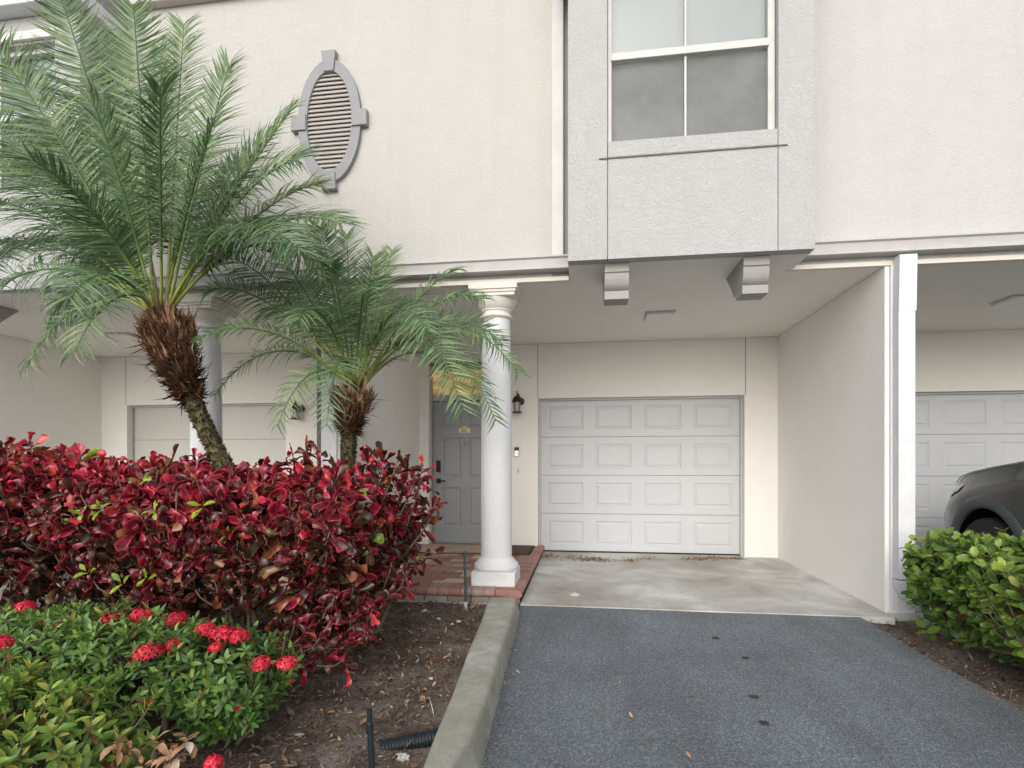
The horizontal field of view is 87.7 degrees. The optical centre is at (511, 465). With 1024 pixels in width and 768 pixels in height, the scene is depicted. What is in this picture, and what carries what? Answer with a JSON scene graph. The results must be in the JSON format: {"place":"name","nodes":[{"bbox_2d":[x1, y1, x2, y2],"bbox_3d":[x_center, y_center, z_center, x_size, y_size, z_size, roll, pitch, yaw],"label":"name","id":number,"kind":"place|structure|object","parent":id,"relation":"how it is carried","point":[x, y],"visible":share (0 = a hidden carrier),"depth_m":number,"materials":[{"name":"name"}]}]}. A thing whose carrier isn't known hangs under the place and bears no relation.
{"place":"outdoors","nodes":[
{"label":"outdoors","id":0,"kind":"place"},
{"bbox_2d":[0,594,64,618],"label":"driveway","id":1,"kind":"structure","parent":0,"point":[37,602],"depth_m":4.88,"materials":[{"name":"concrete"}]},
{"bbox_2d":[2,592,486,767],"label":"planting bed","id":2,"kind":"object","parent":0,"point":[328,751],"visible":0.16,"depth_m":2.77,"materials":[{"name":"soil"}]},
{"bbox_2d":[0,651,240,767],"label":"ixora bush","id":3,"kind":"object","parent":2,"relation":"on","point":[35,734],"visible":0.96,"depth_m":1.73,"materials":[{"name":"green plant"}]},
{"bbox_2d":[100,730,198,767],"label":"wilted shoot","id":4,"kind":"object","parent":2,"relation":"on","point":[174,749],"visible":1,"depth_m":1.60,"materials":[{"name":"brown plant"}]},
{"bbox_2d":[0,597,304,749],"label":"ixora bush","id":5,"kind":"object","parent":2,"relation":"on","point":[81,647],"visible":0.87,"depth_m":2.26,"materials":[{"name":"green plant"}]},
{"bbox_2d":[0,0,371,655],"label":"palm tree","id":6,"kind":"object","parent":2,"relation":"on","point":[108,218],"visible":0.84,"depth_m":3.57,"materials":[{"name":"green plant"}]},
{"bbox_2d":[0,432,447,669],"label":"croton hedge","id":7,"kind":"object","parent":2,"relation":"on","point":[300,540],"visible":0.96,"depth_m":3.15,"materials":[{"name":"red plant"}]},
{"bbox_2d":[261,555,418,686],"bbox_3d":[-1.039,0.920,3.146,0.866,0.684,0.879,0,0,8],"label":"croton shrub","id":8,"kind":"object","parent":2,"relation":"on","point":[315,650],"visible":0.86,"depth_m":2.94,"materials":[{"name":"red plant"}]},
{"bbox_2d":[187,218,530,475],"bbox_3d":[-1.179,-0.360,3.950,2.669,3.222,1.678,0,0,8],"label":"palm tree","id":9,"kind":"object","parent":2,"relation":"on","point":[352,399],"visible":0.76,"depth_m":3.87,"materials":[{"name":"green plant"}]},
{"bbox_2d":[366,708,374,767],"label":"sprinkler pipe","id":10,"kind":"object","parent":2,"relation":"on","point":[370,742],"visible":1,"depth_m":1.93,"materials":[{"name":"black plastic"}]},
{"bbox_2d":[396,753,409,761],"bbox_3d":[-0.462,1.231,2.248,0.062,0.036,0.041,0,0,8],"label":"stone","id":11,"kind":"object","parent":2,"relation":"on","point":[404,756],"visible":0.94,"depth_m":2.24,"materials":[{"name":"white stone"}]},
{"bbox_2d":[380,727,437,750],"bbox_3d":[-0.448,1.225,2.358,0.266,0.117,0.079,0,0,-7],"label":"drain pipe","id":12,"kind":"object","parent":2,"relation":"on","point":[424,738],"visible":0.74,"depth_m":2.33,"materials":[{"name":"black plastic"}]},
{"bbox_2d":[463,551,467,610],"bbox_3d":[-0.408,1.002,4.646,0.044,0.515,0.036,0,0,8],"label":"riser pipe","id":13,"kind":"object","parent":2,"relation":"on","point":[465,584],"visible":0.98,"depth_m":4.64,"materials":[{"name":"grey metal"}]},
{"bbox_2d":[56,551,966,625],"bbox_3d":[0.228,1.275,6.175,13.400,0.150,2.900,0,0,8],"label":"concrete apron","id":14,"kind":"object","parent":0,"point":[750,585],"visible":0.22,"depth_m":5.35,"materials":[{"name":"grey concrete"}]},
{"bbox_2d":[152,543,544,609],"bbox_3d":[-1.635,1.205,6.374,3.854,0.190,2.804,0,0,8],"label":"brick porch","id":15,"kind":"object","parent":14,"relation":"on","point":[444,582],"visible":0.22,"depth_m":5.17,"materials":[{"name":"brick"}]},
{"bbox_2d":[416,544,480,553],"bbox_3d":[-0.803,1.106,7.090,0.970,0.014,0.682,0,0,8],"label":"doormat","id":16,"kind":"object","parent":15,"relation":"on","point":[460,549],"visible":0.62,"depth_m":7.08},
{"bbox_2d":[512,545,533,554],"bbox_3d":[0.012,1.105,7.001,0.514,0.017,0.744,0,0,8],"label":"floor mat","id":17,"kind":"object","parent":15,"relation":"on","point":[521,549],"visible":0.52,"depth_m":6.97,"materials":[{"name":"brown fabric"}]},
{"bbox_2d":[569,592,579,595],"bbox_3d":[0.593,1.223,5.067,0.104,0.026,0.104,0,0,8],"label":"cleanout cap","id":18,"kind":"object","parent":14,"relation":"on","point":[574,594],"visible":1,"depth_m":5.05,"materials":[{"name":"white plastic"}]},
{"bbox_2d":[543,553,746,562],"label":"leaf litter","id":19,"kind":"object","parent":14,"relation":"on","point":[605,560],"visible":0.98,"depth_m":6.84,"materials":[{"name":"brown plant"}]},
{"bbox_2d":[481,606,1023,767],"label":"driveway","id":20,"kind":"structure","parent":0,"point":[847,681],"depth_m":2.88,"materials":[{"name":"grey asphalt"}]},
{"bbox_2d":[480,612,524,767],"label":"leaf litter","id":21,"kind":"object","parent":20,"relation":"on","point":[504,698],"visible":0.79,"depth_m":2.81,"materials":[{"name":"brown plant"}]},
{"bbox_2d":[759,720,768,724],"bbox_3d":[1.227,1.254,2.602,0.062,0.001,0.053,0,0,8],"label":"oil stain","id":22,"kind":"object","parent":20,"relation":"on","point":[763,722],"visible":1,"depth_m":2.60,"materials":[{"name":"grey"}]},
{"bbox_2d":[871,621,1023,710],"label":"planting bed","id":23,"kind":"object","parent":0,"point":[996,668],"visible":0.39,"depth_m":3.50,"materials":[{"name":"soil"}]},
{"bbox_2d":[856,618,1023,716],"bbox_3d":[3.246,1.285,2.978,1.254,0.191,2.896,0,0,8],"label":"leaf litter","id":24,"kind":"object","parent":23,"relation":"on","point":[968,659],"visible":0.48,"depth_m":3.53,"materials":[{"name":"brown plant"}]},
{"bbox_2d":[899,527,1023,666],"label":"green hedge","id":25,"kind":"object","parent":23,"relation":"on","point":[976,581],"visible":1,"depth_m":3.48,"materials":[{"name":"green plant"}]},
{"label":"ground","id":26,"kind":"structure","parent":0,"visible":0},
{"bbox_2d":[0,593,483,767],"bbox_3d":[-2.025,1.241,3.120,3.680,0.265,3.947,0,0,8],"label":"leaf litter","id":27,"kind":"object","parent":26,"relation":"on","point":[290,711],"visible":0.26,"depth_m":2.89,"materials":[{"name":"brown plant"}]},
{"bbox_2d":[424,597,519,767],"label":"kerb","id":28,"kind":"structure","parent":26,"relation":"on","point":[462,735],"depth_m":2.64,"materials":[{"name":"concrete"}]},
{"bbox_2d":[0,0,1023,620],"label":"townhouse","id":29,"kind":"structure","parent":26,"relation":"on","point":[758,194],"depth_m":5.05,"materials":[{"name":"beige paint"}]},
{"bbox_2d":[0,0,128,326],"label":"bay window","id":30,"kind":"structure","parent":29,"relation":"in","point":[13,11],"depth_m":5.07,"materials":[{"name":"grey paint"}]},
{"bbox_2d":[104,332,141,340],"bbox_3d":[-4.984,-1.660,6.879,0.320,0.040,0.320,0,0,8],"label":"ceiling light","id":31,"kind":"object","parent":29,"relation":"attached to","point":[126,336],"visible":0.71,"depth_m":6.78,"materials":[{"name":"white paint"}]},
{"bbox_2d":[131,403,285,477],"bbox_3d":[-4.620,0.142,8.157,2.636,2.145,0.090,0,0,8],"label":"garage door","id":32,"kind":"structure","parent":29,"relation":"in","point":[246,433],"depth_m":8.12,"materials":[{"name":"grey metal"}]},
{"bbox_2d":[290,401,304,419],"bbox_3d":[-3.125,-0.815,7.740,0.155,0.310,0.194,0,0,8],"label":"wall lantern","id":33,"kind":"object","parent":29,"relation":"attached to","point":[295,409],"depth_m":7.69,"materials":[{"name":"brown metal"}]},
{"bbox_2d":[430,365,481,543],"bbox_3d":[-0.687,-0.147,7.636,1.085,2.547,0.130,0,0,8],"label":"entry door","id":34,"kind":"structure","parent":29,"relation":"in","point":[455,448],"depth_m":7.68,"materials":[{"name":"grey paint"}]},
{"bbox_2d":[514,447,518,456],"bbox_3d":[0.064,-0.190,7.390,0.064,0.130,0.035,0,0,8],"label":"video doorbell","id":35,"kind":"object","parent":29,"relation":"attached to","point":[516,451],"visible":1,"depth_m":7.38,"materials":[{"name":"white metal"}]},
{"bbox_2d":[512,391,523,413],"bbox_3d":[0.080,-0.865,7.306,0.157,0.310,0.196,0,0,8],"label":"wall lantern","id":36,"kind":"object","parent":29,"relation":"attached to","point":[518,401],"depth_m":7.24,"materials":[{"name":"brown metal"}]},
{"bbox_2d":[539,396,742,555],"bbox_3d":[1.722,0.142,7.300,2.716,2.145,0.090,0,0,8],"label":"garage door","id":37,"kind":"structure","parent":29,"relation":"in","point":[642,475],"depth_m":7.30,"materials":[{"name":"white metal"}]},
{"bbox_2d":[643,310,676,321],"bbox_3d":[1.639,-1.660,5.934,0.320,0.040,0.320,0,0,8],"label":"ceiling light","id":38,"kind":"object","parent":29,"relation":"attached to","point":[658,316],"visible":1,"depth_m":5.87,"materials":[{"name":"white paint"}]},
{"bbox_2d":[568,0,814,305],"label":"bay window","id":39,"kind":"structure","parent":29,"relation":"in","point":[691,123],"depth_m":4.30,"materials":[{"name":"grey paint"}]},
{"bbox_2d":[893,253,921,607],"bbox_3d":[3.259,-0.279,4.375,0.206,2.886,0.082,0,0,8],"label":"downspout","id":40,"kind":"object","parent":29,"relation":"attached to","point":[905,290],"visible":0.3,"depth_m":4.35,"materials":[{"name":"white metal"}]},
{"bbox_2d":[915,391,1023,549],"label":"garage door","id":41,"kind":"structure","parent":29,"relation":"in","point":[957,434],"depth_m":6.78,"materials":[{"name":"white metal"}]},
{"bbox_2d":[989,294,1023,306],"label":"ceiling light","id":42,"kind":"object","parent":29,"relation":"attached to","point":[1013,300],"visible":1,"depth_m":5.36,"materials":[{"name":"white paint"}]},
{"bbox_2d":[944,461,1023,545],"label":"suv","id":43,"kind":"object","parent":26,"relation":"on","point":[985,501],"visible":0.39,"depth_m":5.07,"materials":[{"name":"grey paint"}]}
]}

